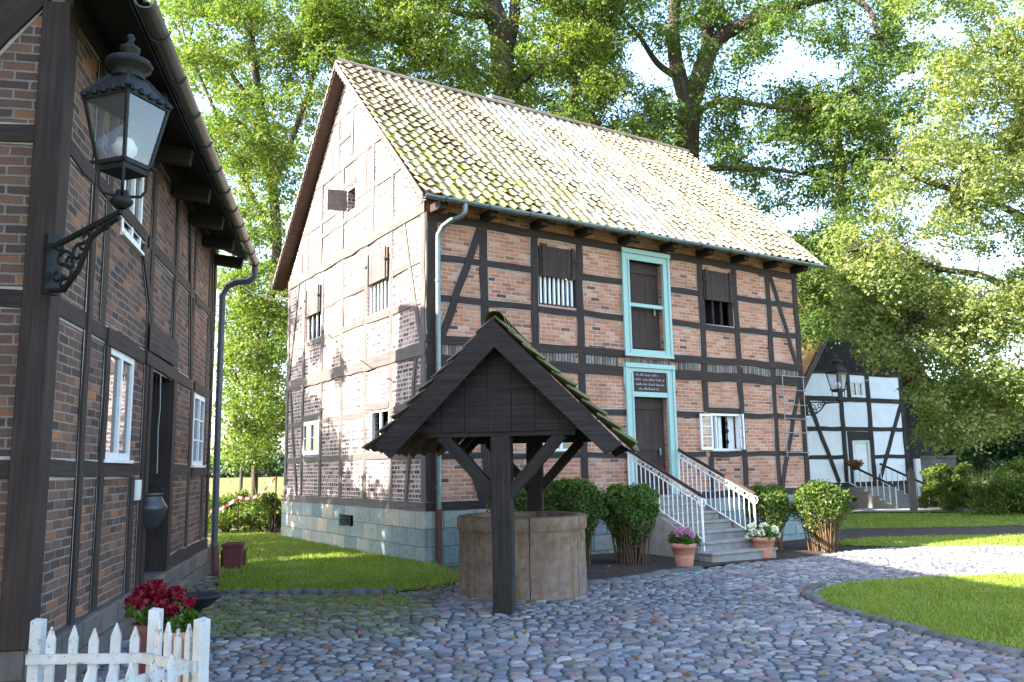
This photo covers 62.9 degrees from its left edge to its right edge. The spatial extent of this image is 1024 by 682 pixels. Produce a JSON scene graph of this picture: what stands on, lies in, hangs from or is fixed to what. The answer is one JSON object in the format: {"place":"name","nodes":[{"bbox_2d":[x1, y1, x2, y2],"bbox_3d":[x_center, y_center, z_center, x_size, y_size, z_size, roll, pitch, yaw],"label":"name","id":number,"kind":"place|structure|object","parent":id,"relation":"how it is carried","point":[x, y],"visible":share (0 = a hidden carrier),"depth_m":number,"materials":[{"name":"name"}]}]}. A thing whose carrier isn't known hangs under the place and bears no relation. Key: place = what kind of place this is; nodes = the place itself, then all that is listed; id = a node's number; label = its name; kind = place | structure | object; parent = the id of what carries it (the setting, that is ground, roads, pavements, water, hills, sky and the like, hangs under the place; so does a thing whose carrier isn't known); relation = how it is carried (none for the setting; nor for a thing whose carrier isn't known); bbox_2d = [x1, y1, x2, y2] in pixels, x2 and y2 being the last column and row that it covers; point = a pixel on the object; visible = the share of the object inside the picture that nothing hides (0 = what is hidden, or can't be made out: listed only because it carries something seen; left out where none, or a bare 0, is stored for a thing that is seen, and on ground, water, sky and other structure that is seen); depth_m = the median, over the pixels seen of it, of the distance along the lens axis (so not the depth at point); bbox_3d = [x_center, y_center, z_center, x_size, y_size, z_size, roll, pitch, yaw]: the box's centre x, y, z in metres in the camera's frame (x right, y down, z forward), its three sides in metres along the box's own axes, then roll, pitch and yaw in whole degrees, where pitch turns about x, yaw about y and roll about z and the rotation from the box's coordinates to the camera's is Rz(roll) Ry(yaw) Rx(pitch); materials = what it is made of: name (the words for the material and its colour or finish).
{"place":"outdoors","nodes":[
{"label":"outdoors","id":0,"kind":"place"},
{"bbox_2d":[215,531,458,591],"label":"lawn","id":1,"kind":"structure","parent":0,"point":[278,563],"depth_m":14.44,"materials":[{"name":"plant"}]},
{"bbox_2d":[220,542,246,568],"bbox_3d":[-5.141,3.943,15.383,0.450,0.470,0.531,1,-9,-11],"label":"clay trough","id":2,"kind":"object","parent":1,"relation":"on","point":[233,554],"visible":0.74,"depth_m":15.18,"materials":[{"name":"ceramic"}]},
{"bbox_2d":[208,473,276,533],"bbox_3d":[-7.949,4.660,23.942,2.658,1.700,0.097,-3,-9,13],"label":"barrier tape","id":3,"kind":"object","parent":1,"relation":"on","point":[238,497],"visible":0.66,"depth_m":23.81,"materials":[{"name":"plastic"}]},
{"bbox_2d":[76,544,1023,681],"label":"cobblestone paving","id":4,"kind":"structure","parent":0,"point":[572,659],"depth_m":8.93,"materials":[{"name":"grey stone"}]},
{"bbox_2d":[25,607,163,681],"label":"picket fence","id":5,"kind":"object","parent":4,"relation":"on","point":[43,658],"visible":0.94,"depth_m":4.95,"materials":[{"name":"white paint"}]},
{"bbox_2d":[64,654,188,681],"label":"picket fence","id":6,"kind":"object","parent":4,"relation":"on","point":[171,671],"visible":1,"depth_m":4.40,"materials":[{"name":"white paint"}]},
{"bbox_2d":[123,579,186,681],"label":"flower pot","id":7,"kind":"object","parent":4,"relation":"on","point":[142,601],"visible":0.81,"depth_m":6.07,"materials":[{"name":"ceramic"}]},
{"bbox_2d":[141,617,210,681],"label":"picket fence","id":8,"kind":"object","parent":4,"relation":"on","point":[197,658],"visible":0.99,"depth_m":4.73,"materials":[{"name":"white paint"}]},
{"bbox_2d":[162,597,200,681],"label":"flower pot","id":9,"kind":"object","parent":4,"relation":"on","point":[182,619],"visible":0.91,"depth_m":6.00,"materials":[{"name":"ceramic"}]},
{"bbox_2d":[178,591,223,612],"bbox_3d":[-2.438,2.369,6.423,0.410,0.815,0.410,-1,-9,0],"label":"bird bath","id":10,"kind":"object","parent":4,"relation":"on","point":[205,599],"visible":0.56,"depth_m":6.45,"materials":[{"name":"grey stone"}]},
{"bbox_2d":[200,591,423,639],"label":"joint grass","id":11,"kind":"structure","parent":4,"relation":"on","point":[366,596],"depth_m":10.85,"materials":[{"name":"green plant"}]},
{"bbox_2d":[361,311,638,614],"bbox_3d":[0.132,1.836,12.194,3.425,3.830,4.380,-2,-9,9],"label":"well shelter","id":12,"kind":"object","parent":4,"relation":"on","point":[495,387],"visible":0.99,"depth_m":10.38,"materials":[{"name":"brown wood"}]},
{"bbox_2d":[457,511,587,601],"bbox_3d":[0.151,3.111,11.968,1.864,1.240,1.861,-1,-9,0],"label":"stone well","id":13,"kind":"object","parent":4,"relation":"on","point":[550,555],"visible":0.82,"depth_m":11.25,"materials":[{"name":"stone"}]},
{"bbox_2d":[148,0,1023,452],"label":"sky","id":14,"kind":"structure","parent":0,"point":[640,64],"materials":[{"name":"white"}]},
{"bbox_2d":[207,475,1018,587],"bbox_3d":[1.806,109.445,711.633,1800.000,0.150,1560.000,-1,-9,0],"label":"ground","id":15,"kind":"structure","parent":0,"point":[228,484],"depth_m":75.99,"materials":[{"name":"green plant"}]},
{"bbox_2d":[0,0,259,681],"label":"brick farmhouse","id":16,"kind":"object","parent":15,"relation":"on","point":[108,334],"visible":0.9,"depth_m":7.94,"materials":[{"name":"brick"}]},
{"bbox_2d":[41,34,173,295],"bbox_3d":[-3.196,-1.395,6.516,1.026,2.010,0.527,-5,-9,24],"label":"wall lantern","id":17,"kind":"object","parent":16,"relation":"attached to","point":[126,91],"depth_m":6.43,"materials":[{"name":"black metal"}]},
{"bbox_2d":[104,347,134,462],"bbox_3d":[-4.193,0.709,8.934,0.088,1.175,1.150,1,-9,-11],"label":"window","id":18,"kind":"structure","parent":16,"relation":"in","point":[118,436],"depth_m":8.95,"materials":[{"name":"white paint"}]},
{"bbox_2d":[120,177,144,255],"bbox_3d":[-4.257,-1.535,9.407,0.088,0.955,0.920,1,-9,-11],"label":"window","id":19,"kind":"structure","parent":16,"relation":"in","point":[134,186],"depth_m":9.43,"materials":[{"name":"white paint"}]},
{"bbox_2d":[134,480,141,499],"bbox_3d":[-4.326,1.722,9.685,0.036,0.230,0.220,1,-9,-11],"label":"notice box","id":20,"kind":"object","parent":16,"relation":"attached to","point":[137,490],"visible":1,"depth_m":9.62,"materials":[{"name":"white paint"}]},
{"bbox_2d":[143,372,167,528],"bbox_3d":[-4.415,1.321,10.265,0.420,1.900,0.420,-1,-9,0],"label":"hanging cauldron","id":21,"kind":"object","parent":16,"relation":"hanging from","point":[155,508],"visible":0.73,"depth_m":10.06,"materials":[{"name":"black metal"}]},
{"bbox_2d":[156,375,160,472],"bbox_3d":[-4.554,1.065,10.798,0.019,1.271,0.032,-7,-10,33],"label":"bell rope","id":22,"kind":"object","parent":16,"relation":"hanging from","point":[158,425],"visible":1,"depth_m":10.79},
{"bbox_2d":[139,367,187,591],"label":"door","id":23,"kind":"structure","parent":16,"relation":"in","point":[155,542],"depth_m":11.42,"materials":[{"name":"wood"}]},
{"bbox_2d":[191,393,205,467],"bbox_3d":[-5.209,1.505,13.925,0.088,1.185,1.160,1,-9,-11],"label":"window","id":24,"kind":"structure","parent":16,"relation":"in","point":[199,402],"depth_m":13.89,"materials":[{"name":"white paint"}]},
{"bbox_2d":[233,279,289,299],"bbox_3d":[-5.711,-1.203,19.519,0.022,1.222,7.410,0,-9,-7],"label":"overhead cable","id":25,"kind":"object","parent":16,"relation":"attached to","point":[262,296],"visible":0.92,"depth_m":18.74,"materials":[{"name":"white plastic"}]},
{"bbox_2d":[209,492,243,516],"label":"garden bush","id":26,"kind":"object","parent":15,"relation":"on","point":[226,497],"visible":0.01,"depth_m":29.04,"materials":[{"name":"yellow plant"}]},
{"bbox_2d":[150,0,324,490],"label":"lime tree","id":27,"kind":"object","parent":15,"relation":"on","point":[241,67],"visible":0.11,"depth_m":51.08,"materials":[{"name":"green plant"}]},
{"bbox_2d":[208,489,266,532],"bbox_3d":[-8.861,5.300,26.023,2.885,1.405,2.575,4,-10,-28],"label":"garden bush","id":28,"kind":"object","parent":15,"relation":"on","point":[226,521],"visible":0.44,"depth_m":25.55,"materials":[{"name":"green plant"}]},
{"bbox_2d":[210,449,284,477],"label":"distant wood","id":29,"kind":"object","parent":15,"relation":"on","point":[278,463],"visible":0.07,"depth_m":287.32,"materials":[{"name":"green plant"}]},
{"bbox_2d":[151,0,365,502],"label":"maple tree","id":30,"kind":"object","parent":15,"relation":"on","point":[248,438],"visible":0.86,"depth_m":28.37,"materials":[{"name":"green plant"}]},
{"bbox_2d":[239,491,282,532],"bbox_3d":[-7.176,5.201,25.400,2.035,1.306,1.814,-1,-9,0],"label":"garden bush","id":31,"kind":"object","parent":15,"relation":"on","point":[266,507],"visible":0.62,"depth_m":25.05,"materials":[{"name":"green plant"}]},
{"bbox_2d":[216,587,397,595],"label":"kerb","id":32,"kind":"structure","parent":15,"relation":"on","point":[352,591],"depth_m":11.97,"materials":[{"name":"grey stone"}]},
{"bbox_2d":[294,0,651,130],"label":"oak tree","id":33,"kind":"object","parent":15,"relation":"on","point":[410,20],"visible":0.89,"depth_m":29.93,"materials":[{"name":"green plant"}]},
{"bbox_2d":[351,0,641,112],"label":"ash tree","id":34,"kind":"object","parent":15,"relation":"on","point":[507,11],"visible":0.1,"depth_m":52.99,"materials":[{"name":"green plant"}]},
{"bbox_2d":[271,57,826,566],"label":"half timbered house","id":35,"kind":"structure","parent":15,"relation":"on","point":[641,291],"depth_m":19.53,"materials":[{"name":"brick"}]},
{"bbox_2d":[303,420,318,454],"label":"window","id":36,"kind":"structure","parent":35,"relation":"in","point":[310,428],"depth_m":21.30,"materials":[{"name":"white paint"}]},
{"bbox_2d":[306,289,321,341],"bbox_3d":[-5.018,-0.683,21.869,0.300,1.550,1.140,5,-10,-33],"label":"window","id":37,"kind":"structure","parent":35,"relation":"in","point":[318,316],"depth_m":22.11,"materials":[{"name":"white paint"}]},
{"bbox_2d":[369,251,389,315],"bbox_3d":[-2.786,-1.276,18.456,0.300,1.550,1.140,5,-10,-33],"label":"window","id":38,"kind":"structure","parent":35,"relation":"in","point":[384,282],"depth_m":18.47,"materials":[{"name":"white paint"}]},
{"bbox_2d":[371,409,388,451],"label":"window","id":39,"kind":"structure","parent":35,"relation":"in","point":[384,414],"depth_m":18.15,"materials":[{"name":"white paint"}]},
{"bbox_2d":[538,248,575,307],"bbox_3d":[0.887,-1.363,18.314,1.010,1.480,0.300,5,-10,-33],"label":"window","id":40,"kind":"structure","parent":35,"relation":"in","point":[553,291],"depth_m":18.28,"materials":[{"name":"white paint"}]},
{"bbox_2d":[543,442,572,450],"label":"window","id":41,"kind":"structure","parent":35,"relation":"in","point":[564,446],"depth_m":17.71,"materials":[{"name":"white paint"}]},
{"bbox_2d":[620,247,673,358],"bbox_3d":[3.090,-0.848,19.504,1.490,2.505,0.275,5,-10,-33],"label":"window","id":42,"kind":"structure","parent":35,"relation":"in","point":[639,290],"depth_m":19.58,"materials":[{"name":"teal wood"}]},
{"bbox_2d":[623,362,679,494],"bbox_3d":[3.146,2.068,19.069,1.580,3.083,0.275,5,-10,-33],"label":"door","id":43,"kind":"structure","parent":35,"relation":"in","point":[644,416],"depth_m":19.17,"materials":[{"name":"teal wood"}]},
{"bbox_2d":[704,299,732,326],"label":"window","id":44,"kind":"structure","parent":35,"relation":"in","point":[713,310],"depth_m":21.04,"materials":[{"name":"black glass"}]},
{"bbox_2d":[699,413,745,450],"bbox_3d":[5.066,2.186,20.201,1.518,1.050,0.704,5,-10,-33],"label":"window","id":45,"kind":"structure","parent":35,"relation":"in","point":[721,426],"depth_m":20.42,"materials":[{"name":"white paint"}]},
{"bbox_2d":[781,375,810,456],"bbox_3d":[7.341,1.939,21.660,0.960,2.100,0.043,5,-10,-33],"label":"trellis","id":46,"kind":"object","parent":35,"relation":"attached to","point":[805,419],"visible":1,"depth_m":21.60,"materials":[{"name":"grey wood"}]},
{"bbox_2d":[805,352,848,415],"bbox_3d":[8.332,1.126,22.165,1.232,1.695,0.479,3,-9,-23],"label":"wall lantern","id":47,"kind":"object","parent":35,"relation":"attached to","point":[836,367],"depth_m":22.22,"materials":[{"name":"black metal"}]},
{"bbox_2d":[587,566,702,584],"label":"kerb","id":48,"kind":"structure","parent":15,"relation":"on","point":[631,577],"depth_m":13.55,"materials":[{"name":"grey stone"}]},
{"bbox_2d":[625,447,777,563],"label":"stone staircase","id":49,"kind":"structure","parent":15,"relation":"on","point":[721,535],"depth_m":17.39,"materials":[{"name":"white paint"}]},
{"bbox_2d":[591,0,958,357],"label":"oak tree","id":50,"kind":"object","parent":15,"relation":"on","point":[821,115],"visible":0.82,"depth_m":31.27,"materials":[{"name":"green plant"}]},
{"bbox_2d":[837,485,857,506],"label":"garden bush","id":51,"kind":"object","parent":15,"relation":"on","point":[854,499],"visible":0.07,"depth_m":33.54,"materials":[{"name":"green plant"}]},
{"bbox_2d":[798,271,948,506],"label":"white house","id":52,"kind":"structure","parent":15,"relation":"on","point":[868,424],"depth_m":37.91,"materials":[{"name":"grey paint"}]},
{"bbox_2d":[850,382,861,395],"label":"window","id":53,"kind":"structure","parent":52,"relation":"in","point":[856,387],"depth_m":38.16,"materials":[{"name":"white paint"}]},
{"bbox_2d":[852,441,870,481],"bbox_3d":[15.710,5.490,37.698,1.140,2.000,0.100,4,-10,-28],"label":"door","id":54,"kind":"structure","parent":52,"relation":"in","point":[860,448],"depth_m":37.77,"materials":[{"name":"white paint"}]},
{"bbox_2d":[848,463,931,507],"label":"garden stairs","id":55,"kind":"structure","parent":15,"relation":"on","point":[890,495],"depth_m":36.14,"materials":[{"name":"stone"}]},
{"bbox_2d":[847,459,863,469],"bbox_3d":[14.963,5.368,36.465,0.656,0.496,0.574,5,-10,-33],"label":"flower basket","id":56,"kind":"object","parent":55,"relation":"on","point":[856,464],"visible":1,"depth_m":36.38,"materials":[{"name":"brown plant"}]},
{"bbox_2d":[808,130,999,368],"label":"oak tree","id":57,"kind":"object","parent":15,"relation":"on","point":[947,286],"visible":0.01,"depth_m":54.12,"materials":[{"name":"green plant"}]},
{"bbox_2d":[800,581,1023,657],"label":"kerb","id":58,"kind":"structure","parent":15,"relation":"on","point":[806,594],"depth_m":9.27,"materials":[{"name":"grey stone"}]},
{"bbox_2d":[907,467,917,511],"bbox_3d":[15.054,5.585,31.495,0.220,1.680,0.220,-1,-9,0],"label":"wooden post","id":59,"kind":"object","parent":15,"relation":"on","point":[912,490],"visible":0.98,"depth_m":31.42,"materials":[{"name":"grey wood"}]},
{"bbox_2d":[805,0,1023,460],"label":"plane tree","id":60,"kind":"object","parent":15,"relation":"on","point":[889,307],"visible":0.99,"depth_m":26.62,"materials":[{"name":"green plant"}]},
{"bbox_2d":[913,459,921,496],"bbox_3d":[18.794,6.452,38.712,0.240,2.000,0.240,-1,-9,0],"label":"gate post","id":61,"kind":"object","parent":15,"relation":"on","point":[917,465],"visible":0.47,"depth_m":38.66,"materials":[{"name":"white paint"}]},
{"bbox_2d":[819,525,1023,538],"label":"path","id":62,"kind":"structure","parent":15,"relation":"on","point":[930,531],"depth_m":22.91,"materials":[{"name":"stone"}]},
{"bbox_2d":[919,455,956,483],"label":"garden wall","id":63,"kind":"structure","parent":15,"relation":"on","point":[927,461],"depth_m":40.06,"materials":[{"name":"stone"}]},
{"bbox_2d":[917,462,975,510],"bbox_3d":[16.860,5.695,32.781,1.993,1.936,2.471,-1,-9,0],"label":"garden bush","id":64,"kind":"object","parent":15,"relation":"on","point":[955,495],"visible":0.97,"depth_m":32.41,"materials":[{"name":"green plant"}]},
{"bbox_2d":[921,467,1004,504],"bbox_3d":[28.129,6.857,40.789,19.640,1.934,11.740,-1,-9,0],"label":"bush","id":65,"kind":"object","parent":15,"relation":"on","point":[937,499],"depth_m":37.80,"materials":[{"name":"green plant"}]},
{"bbox_2d":[929,356,1023,480],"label":"distant wood","id":66,"kind":"object","parent":15,"relation":"on","point":[990,358],"depth_m":74.85,"materials":[{"name":"green plant"}]},
{"bbox_2d":[932,419,1023,480],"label":"yew tree","id":67,"kind":"object","parent":15,"relation":"on","point":[993,459],"visible":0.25,"depth_m":44.59,"materials":[{"name":"green plant"}]},
{"bbox_2d":[989,455,1023,479],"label":"garden bush","id":68,"kind":"object","parent":15,"relation":"on","point":[1017,467],"visible":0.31,"depth_m":32.95,"materials":[{"name":"green plant"}]},
{"bbox_2d":[586,538,896,579],"bbox_3d":[4.142,4.383,17.153,11.742,0.150,3.221,5,-11,-36],"label":"flower bed","id":69,"kind":"object","parent":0,"point":[597,567],"visible":0.18,"depth_m":16.10,"materials":[{"name":"soil"}]},
{"bbox_2d":[485,488,526,511],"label":"clipped shrub","id":70,"kind":"object","parent":69,"relation":"on","point":[521,496],"visible":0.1,"depth_m":15.35,"materials":[{"name":"green plant"}]},
{"bbox_2d":[544,476,608,564],"bbox_3d":[1.107,3.336,15.594,1.426,1.634,1.161,-1,-9,0],"label":"clipped shrub","id":71,"kind":"object","parent":69,"relation":"on","point":[586,494],"visible":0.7,"depth_m":15.42,"materials":[{"name":"green plant"}]},
{"bbox_2d":[599,482,660,563],"bbox_3d":[2.212,3.470,15.990,1.288,1.552,1.131,-1,-9,0],"label":"clipped shrub","id":72,"kind":"object","parent":69,"relation":"on","point":[627,534],"visible":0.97,"depth_m":15.75,"materials":[{"name":"green plant"}]},
{"bbox_2d":[667,526,700,566],"bbox_3d":[3.164,3.759,15.369,0.609,0.737,0.540,-1,-9,0],"label":"flower pot","id":73,"kind":"object","parent":69,"relation":"on","point":[684,545],"visible":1,"depth_m":15.25,"materials":[{"name":"ceramic"}]},
{"bbox_2d":[744,522,781,558],"bbox_3d":[5.088,4.015,16.907,0.739,0.708,0.545,-1,-9,0],"label":"flower pot","id":74,"kind":"object","parent":69,"relation":"on","point":[762,537],"visible":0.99,"depth_m":16.80,"materials":[{"name":"ceramic"}]},
{"bbox_2d":[739,482,793,550],"bbox_3d":[5.672,3.905,18.641,1.149,1.532,1.092,-1,-9,0],"label":"clipped shrub","id":75,"kind":"object","parent":69,"relation":"on","point":[778,505],"visible":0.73,"depth_m":18.41,"materials":[{"name":"green plant"}]},
{"bbox_2d":[792,478,853,551],"bbox_3d":[6.803,3.821,18.429,1.340,1.616,1.175,-1,-9,0],"label":"clipped shrub","id":76,"kind":"object","parent":69,"relation":"on","point":[825,527],"visible":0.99,"depth_m":18.20,"materials":[{"name":"green plant"}]},
{"bbox_2d":[815,571,1023,648],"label":"lawn","id":77,"kind":"structure","parent":0,"point":[946,608],"depth_m":10.77,"materials":[{"name":"plant"}]},
{"bbox_2d":[122,565,1021,675],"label":"fallen leaves","id":78,"kind":"object","parent":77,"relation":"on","point":[466,648],"visible":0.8,"depth_m":9.08,"materials":[{"name":"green plant"}]},
{"bbox_2d":[853,508,988,511],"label":"path","id":79,"kind":"structure","parent":0,"point":[891,510],"depth_m":33.04,"materials":[{"name":"stone"}]},
{"bbox_2d":[822,511,1023,528],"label":"lawn","id":80,"kind":"structure","parent":0,"point":[933,522],"depth_m":26.23,"materials":[{"name":"plant"}]},
{"bbox_2d":[964,471,1023,515],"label":"garden bush","id":81,"kind":"object","parent":80,"relation":"on","point":[1011,490],"visible":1,"depth_m":29.42,"materials":[{"name":"green plant"}]},
{"bbox_2d":[835,533,1023,546],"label":"lawn grass","id":82,"kind":"structure","parent":0,"point":[1008,540],"depth_m":19.71,"materials":[{"name":"green plant"}]},
{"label":"field","id":83,"kind":"structure","parent":0,"visible":0},
{"bbox_2d":[208,483,283,525],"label":"field grass","id":84,"kind":"structure","parent":83,"relation":"on","point":[253,500],"depth_m":30.64,"materials":[{"name":"green plant"}]}
]}

